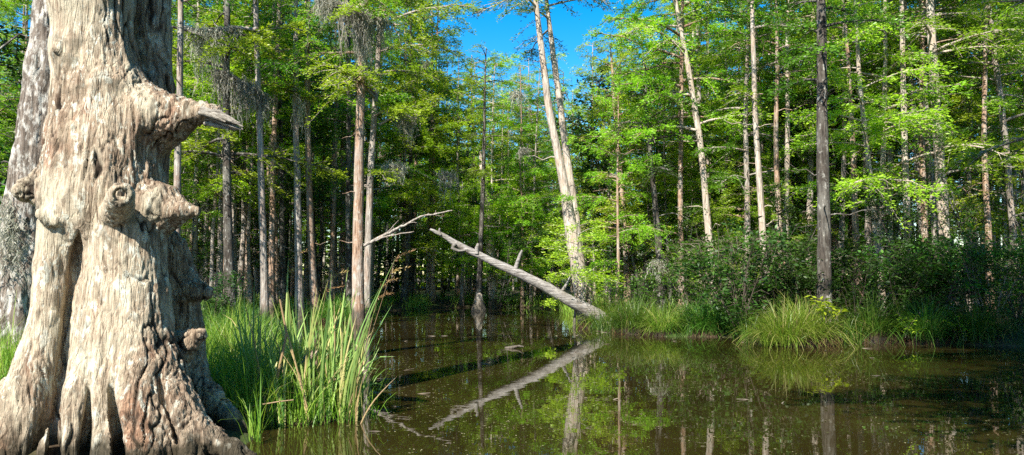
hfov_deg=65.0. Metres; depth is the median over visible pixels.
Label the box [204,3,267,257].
cypress tree
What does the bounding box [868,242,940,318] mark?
shrub
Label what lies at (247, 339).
reed
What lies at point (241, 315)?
bank grass
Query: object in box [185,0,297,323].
cypress tree
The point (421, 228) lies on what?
cypress tree
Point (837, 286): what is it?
shrub
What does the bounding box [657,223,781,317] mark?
shrub
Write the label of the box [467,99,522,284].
cypress tree
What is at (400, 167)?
spanish moss
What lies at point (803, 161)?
broadleaf tree
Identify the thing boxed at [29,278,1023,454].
ground
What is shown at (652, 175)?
cypress tree
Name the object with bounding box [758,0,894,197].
cypress tree
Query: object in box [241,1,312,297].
cypress tree
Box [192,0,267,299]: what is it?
cypress tree
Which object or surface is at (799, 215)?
young cypress
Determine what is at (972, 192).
cypress tree
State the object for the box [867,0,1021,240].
cypress tree
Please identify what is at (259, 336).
reed
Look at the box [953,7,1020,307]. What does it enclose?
cypress tree
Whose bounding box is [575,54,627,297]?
cypress tree
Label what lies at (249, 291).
cypress tree
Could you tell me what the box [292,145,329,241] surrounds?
cypress tree
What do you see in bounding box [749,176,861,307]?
broadleaf tree
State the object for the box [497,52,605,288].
young cypress
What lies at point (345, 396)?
reed
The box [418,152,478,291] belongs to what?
broadleaf tree
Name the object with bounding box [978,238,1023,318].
shrub
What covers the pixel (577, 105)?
broadleaf tree
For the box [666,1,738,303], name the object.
cypress tree
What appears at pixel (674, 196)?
young cypress
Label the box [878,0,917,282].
cypress tree
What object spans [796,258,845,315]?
shrub
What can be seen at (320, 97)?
cypress tree
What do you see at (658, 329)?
sedge tussock
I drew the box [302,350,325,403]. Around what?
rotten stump
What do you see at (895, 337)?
sedge tussock
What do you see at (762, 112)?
cypress tree
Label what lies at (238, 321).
reed
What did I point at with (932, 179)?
cypress tree
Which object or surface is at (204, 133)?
cypress tree
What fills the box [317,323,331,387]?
reed
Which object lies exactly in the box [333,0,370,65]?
spanish moss
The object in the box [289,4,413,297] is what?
cypress tree
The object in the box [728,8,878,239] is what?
cypress tree
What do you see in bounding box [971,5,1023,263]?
cypress tree
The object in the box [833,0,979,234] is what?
cypress tree
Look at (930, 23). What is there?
cypress tree
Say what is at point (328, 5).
spanish moss
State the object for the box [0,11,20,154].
cypress tree
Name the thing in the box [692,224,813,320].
shrub
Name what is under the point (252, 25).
cypress tree
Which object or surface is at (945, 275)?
shrub
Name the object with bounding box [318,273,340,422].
reed
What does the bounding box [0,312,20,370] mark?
sedge tussock
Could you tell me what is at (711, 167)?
young cypress
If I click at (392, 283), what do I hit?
shrub
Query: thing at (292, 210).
cypress tree
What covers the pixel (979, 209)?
cypress tree
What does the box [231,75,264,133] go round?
spanish moss
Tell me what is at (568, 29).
sky
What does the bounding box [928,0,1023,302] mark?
cypress tree
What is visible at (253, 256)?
broadleaf tree
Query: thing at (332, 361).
reed
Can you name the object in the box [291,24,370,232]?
cypress tree
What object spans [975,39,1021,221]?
cypress tree
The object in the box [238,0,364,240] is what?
cypress tree
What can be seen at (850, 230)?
young cypress
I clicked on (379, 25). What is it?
spanish moss
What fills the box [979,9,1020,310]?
cypress tree
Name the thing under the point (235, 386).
bank grass
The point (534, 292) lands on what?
cypress tree
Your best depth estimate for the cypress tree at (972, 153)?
17.61 m
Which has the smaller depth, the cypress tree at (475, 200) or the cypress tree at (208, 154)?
the cypress tree at (208, 154)
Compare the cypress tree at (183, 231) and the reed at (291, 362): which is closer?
the reed at (291, 362)
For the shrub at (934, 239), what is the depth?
23.03 m
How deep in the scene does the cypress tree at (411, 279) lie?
44.77 m
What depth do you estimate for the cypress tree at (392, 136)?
40.08 m
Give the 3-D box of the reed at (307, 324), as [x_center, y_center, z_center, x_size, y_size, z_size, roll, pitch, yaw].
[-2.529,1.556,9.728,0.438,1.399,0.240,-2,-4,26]
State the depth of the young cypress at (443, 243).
41.83 m
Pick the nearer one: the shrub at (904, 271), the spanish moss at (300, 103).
the shrub at (904, 271)
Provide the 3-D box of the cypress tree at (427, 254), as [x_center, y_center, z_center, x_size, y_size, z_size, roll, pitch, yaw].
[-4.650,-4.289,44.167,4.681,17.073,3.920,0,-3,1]
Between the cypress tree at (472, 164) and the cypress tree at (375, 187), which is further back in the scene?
the cypress tree at (472, 164)
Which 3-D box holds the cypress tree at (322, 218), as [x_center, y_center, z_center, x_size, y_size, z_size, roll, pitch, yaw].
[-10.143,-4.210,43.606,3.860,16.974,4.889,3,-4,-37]
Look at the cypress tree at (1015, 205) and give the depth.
32.62 m
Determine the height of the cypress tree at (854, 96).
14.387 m
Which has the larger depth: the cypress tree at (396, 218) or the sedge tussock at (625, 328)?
the cypress tree at (396, 218)
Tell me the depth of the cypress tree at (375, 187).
42.05 m
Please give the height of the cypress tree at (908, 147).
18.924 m
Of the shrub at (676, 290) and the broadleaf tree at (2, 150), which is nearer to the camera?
the broadleaf tree at (2, 150)
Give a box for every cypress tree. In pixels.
[0,0,28,168]
[0,0,31,178]
[0,0,31,181]
[0,0,31,194]
[0,0,49,351]
[0,0,257,454]
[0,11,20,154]
[0,13,16,195]
[169,0,265,284]
[169,0,349,310]
[169,15,206,200]
[171,0,211,236]
[171,0,221,221]
[171,1,238,280]
[171,5,212,249]
[172,0,239,235]
[172,0,253,269]
[172,0,318,298]
[172,2,290,250]
[172,3,214,243]
[174,0,284,297]
[175,50,245,286]
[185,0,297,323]
[186,0,293,290]
[187,0,324,302]
[189,37,285,298]
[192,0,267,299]
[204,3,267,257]
[205,3,292,310]
[209,0,335,313]
[209,155,265,272]
[210,104,293,271]
[215,0,286,305]
[219,0,336,321]
[230,0,312,308]
[231,0,354,318]
[233,0,288,291]
[234,4,317,304]
[235,156,304,226]
[236,0,337,229]
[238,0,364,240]
[238,4,312,294]
[239,1,351,298]
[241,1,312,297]
[248,0,377,320]
[250,9,376,303]
[251,3,291,266]
[252,22,320,288]
[253,0,339,301]
[264,6,339,282]
[271,0,451,324]
[276,0,407,311]
[278,88,378,252]
[287,0,354,297]
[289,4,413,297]
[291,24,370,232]
[291,39,365,284]
[292,2,379,300]
[292,84,339,236]
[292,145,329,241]
[300,0,481,321]
[302,0,367,292]
[305,0,376,306]
[310,0,381,262]
[310,4,354,300]
[312,0,405,302]
[318,0,444,302]
[325,60,407,247]
[330,0,475,303]
[338,38,428,296]
[339,7,413,254]
[352,30,407,294]
[364,0,450,298]
[365,81,419,296]
[369,97,420,287]
[374,117,424,290]
[378,34,446,171]
[378,128,423,294]
[379,26,444,269]
[379,50,479,298]
[381,2,447,297]
[399,116,450,242]
[399,158,438,291]
[401,3,469,297]
[404,30,476,301]
[413,55,476,296]
[436,140,478,292]
[439,88,486,297]
[445,87,498,298]
[448,40,525,305]
[450,55,517,296]
[453,64,504,295]
[458,97,512,294]
[460,80,512,295]
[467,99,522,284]
[468,0,615,257]
[471,103,519,292]
[479,151,509,306]
[490,86,534,293]
[490,97,536,300]
[491,0,607,324]
[494,68,542,298]
[497,58,548,272]
[499,65,547,293]
[501,64,562,304]
[504,99,551,285]
[516,104,554,297]
[536,67,580,288]
[538,101,569,283]
[542,33,677,304]
[572,31,663,303]
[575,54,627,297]
[582,0,784,312]
[582,58,637,303]
[593,66,632,294]
[594,0,772,298]
[605,56,714,314]
[625,85,675,214]
[638,0,749,295]
[645,1,765,306]
[649,2,769,303]
[651,0,766,238]
[653,2,707,199]
[655,0,735,307]
[656,147,668,298]
[665,0,709,279]
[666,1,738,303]
[669,3,781,305]
[672,0,831,308]
[690,0,832,225]
[695,0,796,300]
[702,1,885,308]
[708,0,836,268]
[711,5,784,301]
[717,0,844,309]
[719,0,838,318]
[719,0,899,291]
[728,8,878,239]
[733,1,893,295]
[735,0,912,333]
[735,2,868,244]
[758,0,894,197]
[763,0,879,261]
[764,6,878,246]
[768,0,971,310]
[770,1,895,313]
[776,0,958,321]
[779,4,870,137]
[783,14,912,261]
[790,0,974,305]
[801,0,993,311]
[802,0,930,317]
[828,0,1023,311]
[829,1,962,231]
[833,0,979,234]
[843,0,979,316]
[848,0,996,300]
[851,0,1023,321]
[861,0,975,317]
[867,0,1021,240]
[870,2,972,238]
[875,77,978,211]
[876,0,996,249]
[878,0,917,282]
[896,0,1023,321]
[897,31,1001,239]
[906,0,1023,316]
[909,0,1020,305]
[910,4,1023,302]
[915,1,961,247]
[919,0,1008,312]
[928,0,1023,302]
[932,0,1023,312]
[939,0,1023,180]
[946,4,1021,181]
[953,3,1015,270]
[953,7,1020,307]
[954,48,1019,236]
[956,11,1021,294]
[961,0,1023,158]
[962,3,1023,208]
[970,22,1018,196]
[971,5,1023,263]
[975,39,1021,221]
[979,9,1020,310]
[1004,9,1021,307]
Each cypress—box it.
[169,39,205,271]
[169,56,222,239]
[186,134,291,268]
[325,0,458,300]
[344,0,499,295]
[401,51,529,305]
[425,49,552,279]
[437,159,473,293]
[459,95,537,295]
[466,78,562,306]
[486,77,580,299]
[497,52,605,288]
[530,40,633,298]
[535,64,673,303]
[535,217,625,327]
[537,83,604,295]
[550,65,678,308]
[558,58,652,298]
[580,11,719,302]
[597,42,717,309]
[601,47,686,304]
[656,2,814,308]
[669,77,741,261]
[683,66,816,285]
[700,47,849,309]
[711,2,858,277]
[795,8,913,303]
[817,121,863,278]
[830,16,980,310]
[846,196,901,274]
[885,0,1023,312]
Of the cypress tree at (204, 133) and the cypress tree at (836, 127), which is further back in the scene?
the cypress tree at (204, 133)
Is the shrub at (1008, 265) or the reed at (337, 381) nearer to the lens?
the reed at (337, 381)
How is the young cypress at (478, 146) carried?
on the ground at (53, 449)
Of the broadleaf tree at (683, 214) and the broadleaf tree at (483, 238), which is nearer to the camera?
the broadleaf tree at (683, 214)
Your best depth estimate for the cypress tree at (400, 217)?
53.03 m
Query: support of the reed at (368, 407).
in the water
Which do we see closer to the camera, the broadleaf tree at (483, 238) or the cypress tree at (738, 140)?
the cypress tree at (738, 140)
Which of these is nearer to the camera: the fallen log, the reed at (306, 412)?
the reed at (306, 412)
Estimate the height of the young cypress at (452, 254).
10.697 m
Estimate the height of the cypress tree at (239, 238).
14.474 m
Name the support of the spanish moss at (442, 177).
hanging from the cypress tree at (376, 85)
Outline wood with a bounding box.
[2,51,903,290]
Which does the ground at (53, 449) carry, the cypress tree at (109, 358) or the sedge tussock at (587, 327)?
the sedge tussock at (587, 327)
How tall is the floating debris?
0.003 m
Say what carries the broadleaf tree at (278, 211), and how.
on the ground at (53, 449)
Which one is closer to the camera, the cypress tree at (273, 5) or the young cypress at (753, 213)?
the young cypress at (753, 213)
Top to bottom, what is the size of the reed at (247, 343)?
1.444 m
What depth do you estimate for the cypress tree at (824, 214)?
20.55 m
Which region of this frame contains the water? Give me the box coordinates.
[207,307,1023,454]
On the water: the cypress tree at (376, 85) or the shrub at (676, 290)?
the cypress tree at (376, 85)
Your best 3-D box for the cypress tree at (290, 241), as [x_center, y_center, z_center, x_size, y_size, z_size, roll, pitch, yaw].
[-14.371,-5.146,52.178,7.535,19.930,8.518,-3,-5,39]
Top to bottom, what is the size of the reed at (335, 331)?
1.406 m
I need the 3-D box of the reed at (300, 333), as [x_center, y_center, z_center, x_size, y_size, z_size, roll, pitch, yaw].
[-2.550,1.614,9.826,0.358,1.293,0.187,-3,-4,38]
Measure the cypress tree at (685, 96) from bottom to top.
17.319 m
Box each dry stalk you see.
[244,399,293,408]
[245,307,268,417]
[276,299,287,378]
[287,334,308,410]
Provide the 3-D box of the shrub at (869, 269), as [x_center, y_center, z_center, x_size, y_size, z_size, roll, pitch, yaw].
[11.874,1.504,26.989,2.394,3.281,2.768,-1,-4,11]
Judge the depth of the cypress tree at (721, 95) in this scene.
43.54 m
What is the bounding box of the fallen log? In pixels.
[430,228,611,323]
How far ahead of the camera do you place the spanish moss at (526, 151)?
31.23 m
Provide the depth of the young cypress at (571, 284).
43.21 m
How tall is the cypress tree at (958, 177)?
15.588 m
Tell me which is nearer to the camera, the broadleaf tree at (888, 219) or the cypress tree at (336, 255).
the broadleaf tree at (888, 219)
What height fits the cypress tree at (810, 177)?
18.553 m
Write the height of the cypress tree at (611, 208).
11.204 m
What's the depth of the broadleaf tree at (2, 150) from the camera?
16.74 m
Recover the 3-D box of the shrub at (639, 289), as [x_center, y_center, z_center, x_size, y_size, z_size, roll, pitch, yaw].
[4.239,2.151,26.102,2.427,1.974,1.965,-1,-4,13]
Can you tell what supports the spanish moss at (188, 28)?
hanging from the cypress tree at (264, 295)
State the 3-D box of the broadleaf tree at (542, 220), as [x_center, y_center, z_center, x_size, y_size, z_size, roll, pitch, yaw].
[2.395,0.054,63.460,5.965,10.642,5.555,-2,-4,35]
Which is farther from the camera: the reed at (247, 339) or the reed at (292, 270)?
the reed at (247, 339)
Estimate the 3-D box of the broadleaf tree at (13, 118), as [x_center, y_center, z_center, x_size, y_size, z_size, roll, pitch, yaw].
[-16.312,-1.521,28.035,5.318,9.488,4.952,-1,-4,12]
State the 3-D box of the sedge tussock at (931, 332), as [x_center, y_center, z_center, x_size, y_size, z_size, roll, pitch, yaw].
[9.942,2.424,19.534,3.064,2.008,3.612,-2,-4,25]
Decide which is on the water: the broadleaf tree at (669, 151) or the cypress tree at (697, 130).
the broadleaf tree at (669, 151)
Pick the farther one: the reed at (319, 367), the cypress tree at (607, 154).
the cypress tree at (607, 154)
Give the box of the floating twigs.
[368,331,880,431]
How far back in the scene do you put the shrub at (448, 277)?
52.22 m
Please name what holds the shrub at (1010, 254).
on the ground at (53, 449)
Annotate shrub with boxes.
[201,258,251,322]
[363,219,439,298]
[421,254,466,294]
[464,262,500,292]
[509,251,554,291]
[584,279,619,310]
[609,269,677,313]
[641,251,718,313]
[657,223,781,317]
[665,215,814,339]
[673,219,781,307]
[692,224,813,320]
[731,237,807,317]
[744,223,846,317]
[762,228,852,316]
[771,227,874,306]
[796,246,904,336]
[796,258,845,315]
[831,237,874,312]
[836,231,895,309]
[848,231,950,320]
[857,222,1011,319]
[868,228,959,311]
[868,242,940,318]
[888,218,1005,319]
[898,231,969,314]
[910,231,1011,335]
[942,229,1023,324]
[956,232,1023,329]
[976,238,1023,313]
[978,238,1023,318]
[1004,241,1023,295]
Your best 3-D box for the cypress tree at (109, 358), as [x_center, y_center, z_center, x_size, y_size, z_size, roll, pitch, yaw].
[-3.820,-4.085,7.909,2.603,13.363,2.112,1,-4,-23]
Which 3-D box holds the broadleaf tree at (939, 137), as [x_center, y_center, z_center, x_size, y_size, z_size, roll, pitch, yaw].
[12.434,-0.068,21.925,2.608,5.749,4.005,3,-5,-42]
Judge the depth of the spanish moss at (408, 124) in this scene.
28.42 m
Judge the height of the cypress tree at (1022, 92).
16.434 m
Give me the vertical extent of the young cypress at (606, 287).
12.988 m
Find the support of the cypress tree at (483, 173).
in the water
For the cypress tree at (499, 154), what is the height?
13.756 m
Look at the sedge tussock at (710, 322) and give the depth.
21.50 m
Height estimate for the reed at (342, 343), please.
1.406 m
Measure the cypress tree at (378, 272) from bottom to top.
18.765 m
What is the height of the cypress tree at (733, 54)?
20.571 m
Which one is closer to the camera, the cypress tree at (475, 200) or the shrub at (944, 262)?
the shrub at (944, 262)
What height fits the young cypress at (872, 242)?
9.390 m
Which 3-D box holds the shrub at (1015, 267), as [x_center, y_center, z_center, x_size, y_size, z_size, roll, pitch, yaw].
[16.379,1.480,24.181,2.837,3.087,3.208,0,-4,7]
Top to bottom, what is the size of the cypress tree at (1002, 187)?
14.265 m
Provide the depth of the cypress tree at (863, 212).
41.51 m
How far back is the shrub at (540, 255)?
60.42 m
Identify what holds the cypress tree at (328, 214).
on the ground at (53, 449)
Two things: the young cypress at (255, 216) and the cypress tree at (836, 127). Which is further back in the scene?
the young cypress at (255, 216)
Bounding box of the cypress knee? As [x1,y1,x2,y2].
[471,293,486,311]
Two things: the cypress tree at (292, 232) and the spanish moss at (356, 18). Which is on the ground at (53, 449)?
the cypress tree at (292, 232)
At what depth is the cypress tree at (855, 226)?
25.78 m
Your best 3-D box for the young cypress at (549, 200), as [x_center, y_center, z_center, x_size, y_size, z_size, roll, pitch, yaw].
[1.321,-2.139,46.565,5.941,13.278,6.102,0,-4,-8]
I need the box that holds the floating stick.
[505,345,523,348]
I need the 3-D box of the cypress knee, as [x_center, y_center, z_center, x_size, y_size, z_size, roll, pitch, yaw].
[-1.541,3.637,37.029,0.874,1.264,0.845,0,-3,0]
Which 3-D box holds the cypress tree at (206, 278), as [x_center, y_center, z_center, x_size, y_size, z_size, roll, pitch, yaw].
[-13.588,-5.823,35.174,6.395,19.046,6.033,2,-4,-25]
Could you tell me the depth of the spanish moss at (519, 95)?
31.30 m
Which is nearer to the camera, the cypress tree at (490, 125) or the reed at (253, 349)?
the reed at (253, 349)
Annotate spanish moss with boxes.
[0,194,32,301]
[175,21,202,53]
[184,24,226,95]
[205,64,238,114]
[217,24,242,45]
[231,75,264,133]
[253,90,273,130]
[289,92,309,139]
[307,0,347,33]
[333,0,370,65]
[351,9,376,82]
[367,14,396,64]
[379,159,409,188]
[394,112,421,151]
[416,59,431,72]
[433,168,460,202]
[504,88,528,112]
[515,143,530,167]
[645,258,674,280]
[656,119,688,145]
[668,88,684,110]
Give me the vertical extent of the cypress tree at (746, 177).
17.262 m
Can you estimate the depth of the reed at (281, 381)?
8.80 m
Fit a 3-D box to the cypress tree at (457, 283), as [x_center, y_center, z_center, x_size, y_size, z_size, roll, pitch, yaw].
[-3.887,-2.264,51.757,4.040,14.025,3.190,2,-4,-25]
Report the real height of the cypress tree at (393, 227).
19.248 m
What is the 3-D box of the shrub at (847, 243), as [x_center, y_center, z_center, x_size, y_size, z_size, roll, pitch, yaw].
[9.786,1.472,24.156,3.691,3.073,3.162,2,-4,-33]
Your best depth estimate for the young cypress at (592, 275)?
25.11 m
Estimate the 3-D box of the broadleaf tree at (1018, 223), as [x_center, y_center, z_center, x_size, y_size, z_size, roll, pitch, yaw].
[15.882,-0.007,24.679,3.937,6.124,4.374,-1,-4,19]
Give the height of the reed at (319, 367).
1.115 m
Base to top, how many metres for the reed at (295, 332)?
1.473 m
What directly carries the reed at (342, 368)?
on the ground at (53, 449)
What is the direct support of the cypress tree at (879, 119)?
on the ground at (53, 449)
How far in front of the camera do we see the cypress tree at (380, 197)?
38.46 m
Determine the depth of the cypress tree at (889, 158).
27.27 m
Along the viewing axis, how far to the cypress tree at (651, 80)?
27.42 m
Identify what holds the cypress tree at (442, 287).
on the ground at (53, 449)
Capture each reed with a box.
[5,291,16,361]
[226,297,250,362]
[229,315,246,358]
[234,269,256,395]
[236,295,260,379]
[238,315,263,364]
[241,311,251,371]
[245,302,265,371]
[249,303,267,380]
[252,294,294,397]
[263,344,271,414]
[265,337,285,425]
[266,324,302,357]
[266,331,305,421]
[268,334,291,422]
[269,297,317,376]
[277,340,308,424]
[278,338,300,398]
[278,345,289,422]
[281,275,291,411]
[282,249,308,384]
[285,311,301,414]
[290,300,315,420]
[292,308,308,361]
[293,305,319,359]
[294,270,359,414]
[294,296,325,414]
[294,309,309,360]
[297,298,307,346]
[307,330,337,394]
[309,345,344,418]
[316,305,347,402]
[317,305,334,418]
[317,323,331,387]
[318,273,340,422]
[319,345,360,414]
[326,271,356,421]
[327,301,348,372]
[328,299,365,387]
[329,278,397,419]
[331,322,354,360]
[338,285,357,420]
[339,311,367,368]
[342,249,415,421]
[344,322,363,420]
[345,318,357,370]
[346,318,384,417]
[348,296,369,420]
[350,328,380,391]
[351,319,391,417]
[355,378,391,423]
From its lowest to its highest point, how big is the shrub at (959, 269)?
3.013 m
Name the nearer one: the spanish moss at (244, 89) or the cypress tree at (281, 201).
the spanish moss at (244, 89)
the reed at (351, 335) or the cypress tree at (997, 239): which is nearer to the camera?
the reed at (351, 335)
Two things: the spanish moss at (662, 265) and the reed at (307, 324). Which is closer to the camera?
the reed at (307, 324)
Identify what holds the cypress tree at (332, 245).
on the ground at (53, 449)
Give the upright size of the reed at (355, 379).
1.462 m
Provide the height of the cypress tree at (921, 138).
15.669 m
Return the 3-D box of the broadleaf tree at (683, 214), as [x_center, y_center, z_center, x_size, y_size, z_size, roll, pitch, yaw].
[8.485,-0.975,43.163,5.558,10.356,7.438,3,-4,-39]
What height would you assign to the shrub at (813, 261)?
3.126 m
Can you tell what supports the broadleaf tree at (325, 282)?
on the ground at (53, 449)
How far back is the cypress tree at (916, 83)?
28.97 m
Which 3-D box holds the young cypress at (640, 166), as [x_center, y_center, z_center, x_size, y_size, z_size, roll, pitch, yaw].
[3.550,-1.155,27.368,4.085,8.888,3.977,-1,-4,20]
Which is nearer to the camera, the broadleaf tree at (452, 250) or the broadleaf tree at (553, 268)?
the broadleaf tree at (553, 268)
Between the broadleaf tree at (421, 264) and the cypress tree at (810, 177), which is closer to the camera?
the cypress tree at (810, 177)
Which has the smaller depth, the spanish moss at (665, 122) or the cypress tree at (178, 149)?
the cypress tree at (178, 149)
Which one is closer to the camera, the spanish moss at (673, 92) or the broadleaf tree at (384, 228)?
the spanish moss at (673, 92)
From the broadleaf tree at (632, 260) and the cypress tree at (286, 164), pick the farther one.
the cypress tree at (286, 164)
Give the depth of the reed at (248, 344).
9.65 m
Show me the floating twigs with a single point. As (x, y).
(486, 363)
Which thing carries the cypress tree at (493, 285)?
on the ground at (53, 449)
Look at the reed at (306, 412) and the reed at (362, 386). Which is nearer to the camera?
the reed at (306, 412)
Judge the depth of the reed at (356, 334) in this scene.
9.48 m
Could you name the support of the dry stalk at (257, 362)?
on the bank grass at (235, 386)
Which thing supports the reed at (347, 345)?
on the ground at (53, 449)
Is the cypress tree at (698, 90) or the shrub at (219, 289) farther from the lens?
the cypress tree at (698, 90)
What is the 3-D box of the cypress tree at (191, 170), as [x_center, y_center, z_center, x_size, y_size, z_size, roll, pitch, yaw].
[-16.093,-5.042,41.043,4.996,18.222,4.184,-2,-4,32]
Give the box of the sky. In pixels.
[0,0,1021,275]
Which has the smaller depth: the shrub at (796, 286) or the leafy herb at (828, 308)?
the leafy herb at (828, 308)
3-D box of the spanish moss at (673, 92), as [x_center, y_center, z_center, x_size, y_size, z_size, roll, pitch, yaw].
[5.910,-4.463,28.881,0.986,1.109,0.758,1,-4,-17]
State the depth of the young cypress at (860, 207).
31.23 m
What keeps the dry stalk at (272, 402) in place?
on the bank grass at (235, 386)
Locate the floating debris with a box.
[263,310,1023,454]
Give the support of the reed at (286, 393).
on the ground at (53, 449)
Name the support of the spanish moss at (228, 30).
hanging from the cypress tree at (264, 295)
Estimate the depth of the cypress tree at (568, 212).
27.07 m
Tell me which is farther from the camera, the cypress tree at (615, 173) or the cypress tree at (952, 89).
the cypress tree at (615, 173)
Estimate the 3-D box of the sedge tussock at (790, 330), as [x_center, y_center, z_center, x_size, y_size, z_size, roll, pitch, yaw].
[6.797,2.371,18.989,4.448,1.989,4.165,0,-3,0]
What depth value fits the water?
10.82 m
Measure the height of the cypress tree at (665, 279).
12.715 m
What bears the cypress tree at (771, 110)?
on the ground at (53, 449)
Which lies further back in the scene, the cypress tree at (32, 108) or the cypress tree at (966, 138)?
the cypress tree at (966, 138)
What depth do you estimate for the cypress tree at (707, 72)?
33.85 m
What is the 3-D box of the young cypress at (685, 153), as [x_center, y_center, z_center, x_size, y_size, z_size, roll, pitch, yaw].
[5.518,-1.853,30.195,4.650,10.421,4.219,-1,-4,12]
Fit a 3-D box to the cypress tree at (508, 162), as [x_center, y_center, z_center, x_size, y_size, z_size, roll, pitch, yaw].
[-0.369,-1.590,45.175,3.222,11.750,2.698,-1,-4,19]
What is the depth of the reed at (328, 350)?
9.13 m
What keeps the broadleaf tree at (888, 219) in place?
on the ground at (53, 449)
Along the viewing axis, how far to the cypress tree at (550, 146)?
44.22 m
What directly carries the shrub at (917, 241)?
on the ground at (53, 449)
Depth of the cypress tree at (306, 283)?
38.05 m
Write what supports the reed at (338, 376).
on the ground at (53, 449)
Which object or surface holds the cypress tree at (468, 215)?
on the ground at (53, 449)
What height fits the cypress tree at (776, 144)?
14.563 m
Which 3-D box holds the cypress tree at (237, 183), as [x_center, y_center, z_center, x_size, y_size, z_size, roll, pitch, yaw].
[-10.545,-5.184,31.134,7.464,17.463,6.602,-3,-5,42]
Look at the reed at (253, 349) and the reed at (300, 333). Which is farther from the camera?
the reed at (300, 333)
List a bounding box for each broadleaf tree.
[0,1,29,219]
[0,62,22,196]
[0,70,20,198]
[168,91,217,270]
[170,175,235,280]
[171,133,268,272]
[202,135,304,297]
[239,162,305,263]
[266,103,383,298]
[317,254,328,290]
[363,145,400,292]
[363,253,387,292]
[415,250,425,294]
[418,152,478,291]
[437,144,518,293]
[464,134,557,281]
[474,219,551,308]
[528,81,622,284]
[534,165,557,292]
[534,175,598,300]
[557,115,693,310]
[592,77,742,304]
[601,129,728,293]
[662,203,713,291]
[684,143,752,289]
[687,21,887,310]
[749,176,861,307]
[839,168,963,308]
[904,127,1023,311]
[950,148,1023,278]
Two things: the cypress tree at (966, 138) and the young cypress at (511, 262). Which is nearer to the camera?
the cypress tree at (966, 138)
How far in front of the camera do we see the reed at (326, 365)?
8.96 m
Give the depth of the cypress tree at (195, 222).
30.35 m
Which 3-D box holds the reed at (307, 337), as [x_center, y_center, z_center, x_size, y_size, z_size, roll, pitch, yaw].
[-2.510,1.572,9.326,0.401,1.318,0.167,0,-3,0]
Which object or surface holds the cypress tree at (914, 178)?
on the ground at (53, 449)
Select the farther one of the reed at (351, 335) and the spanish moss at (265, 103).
the spanish moss at (265, 103)
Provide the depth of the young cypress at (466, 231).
48.20 m
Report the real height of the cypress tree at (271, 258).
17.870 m
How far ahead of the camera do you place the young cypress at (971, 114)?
26.49 m
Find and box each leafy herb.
[805,295,846,321]
[895,312,926,337]
[943,314,974,340]
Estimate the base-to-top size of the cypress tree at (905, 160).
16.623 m
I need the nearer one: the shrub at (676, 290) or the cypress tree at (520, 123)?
the shrub at (676, 290)
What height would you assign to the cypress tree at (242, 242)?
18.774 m
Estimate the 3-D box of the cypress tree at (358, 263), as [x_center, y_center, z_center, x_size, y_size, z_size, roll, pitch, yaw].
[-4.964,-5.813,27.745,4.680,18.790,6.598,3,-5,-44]
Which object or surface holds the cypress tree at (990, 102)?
on the ground at (53, 449)
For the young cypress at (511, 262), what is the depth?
41.53 m
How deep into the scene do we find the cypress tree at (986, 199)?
24.86 m
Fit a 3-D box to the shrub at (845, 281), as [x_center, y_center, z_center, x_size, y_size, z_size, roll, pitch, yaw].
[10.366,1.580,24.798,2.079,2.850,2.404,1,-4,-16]
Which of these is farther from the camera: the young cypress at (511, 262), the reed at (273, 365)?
the young cypress at (511, 262)
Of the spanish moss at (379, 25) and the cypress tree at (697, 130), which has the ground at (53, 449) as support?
the cypress tree at (697, 130)
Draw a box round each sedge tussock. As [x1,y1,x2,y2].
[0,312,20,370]
[202,290,316,369]
[206,309,335,405]
[304,293,381,322]
[570,293,647,328]
[584,291,685,334]
[623,299,700,337]
[640,288,755,337]
[715,290,884,350]
[830,285,956,344]
[867,288,991,344]
[922,284,1023,347]
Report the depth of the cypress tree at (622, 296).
35.50 m
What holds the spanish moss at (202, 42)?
hanging from the cypress tree at (264, 295)
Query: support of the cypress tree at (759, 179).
on the ground at (53, 449)
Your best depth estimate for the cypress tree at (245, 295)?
35.35 m
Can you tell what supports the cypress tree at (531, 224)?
on the ground at (53, 449)
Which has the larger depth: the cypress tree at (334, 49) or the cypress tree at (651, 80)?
the cypress tree at (334, 49)
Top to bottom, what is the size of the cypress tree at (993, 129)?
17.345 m
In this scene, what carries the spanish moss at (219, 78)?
hanging from the cypress tree at (264, 295)
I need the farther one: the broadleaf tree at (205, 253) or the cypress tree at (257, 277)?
the cypress tree at (257, 277)
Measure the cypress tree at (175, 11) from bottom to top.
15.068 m
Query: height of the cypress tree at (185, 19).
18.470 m
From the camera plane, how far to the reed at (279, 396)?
8.67 m
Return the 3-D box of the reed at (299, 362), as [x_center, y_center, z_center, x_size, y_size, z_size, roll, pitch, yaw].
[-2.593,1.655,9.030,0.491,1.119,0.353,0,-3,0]
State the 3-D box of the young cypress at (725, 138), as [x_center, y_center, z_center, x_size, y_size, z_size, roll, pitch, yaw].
[8.293,-3.134,31.380,6.762,13.398,6.070,1,-4,-15]
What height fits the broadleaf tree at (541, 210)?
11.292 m
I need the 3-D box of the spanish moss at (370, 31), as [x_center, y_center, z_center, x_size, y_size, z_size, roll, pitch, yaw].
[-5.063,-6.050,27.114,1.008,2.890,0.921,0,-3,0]
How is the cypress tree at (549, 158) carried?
on the ground at (53, 449)
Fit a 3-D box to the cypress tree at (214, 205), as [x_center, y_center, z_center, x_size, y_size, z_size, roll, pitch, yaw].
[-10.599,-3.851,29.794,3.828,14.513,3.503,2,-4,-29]
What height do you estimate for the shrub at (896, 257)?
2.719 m
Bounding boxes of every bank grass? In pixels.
[0,309,396,443]
[200,291,321,353]
[201,287,675,320]
[571,289,1023,344]

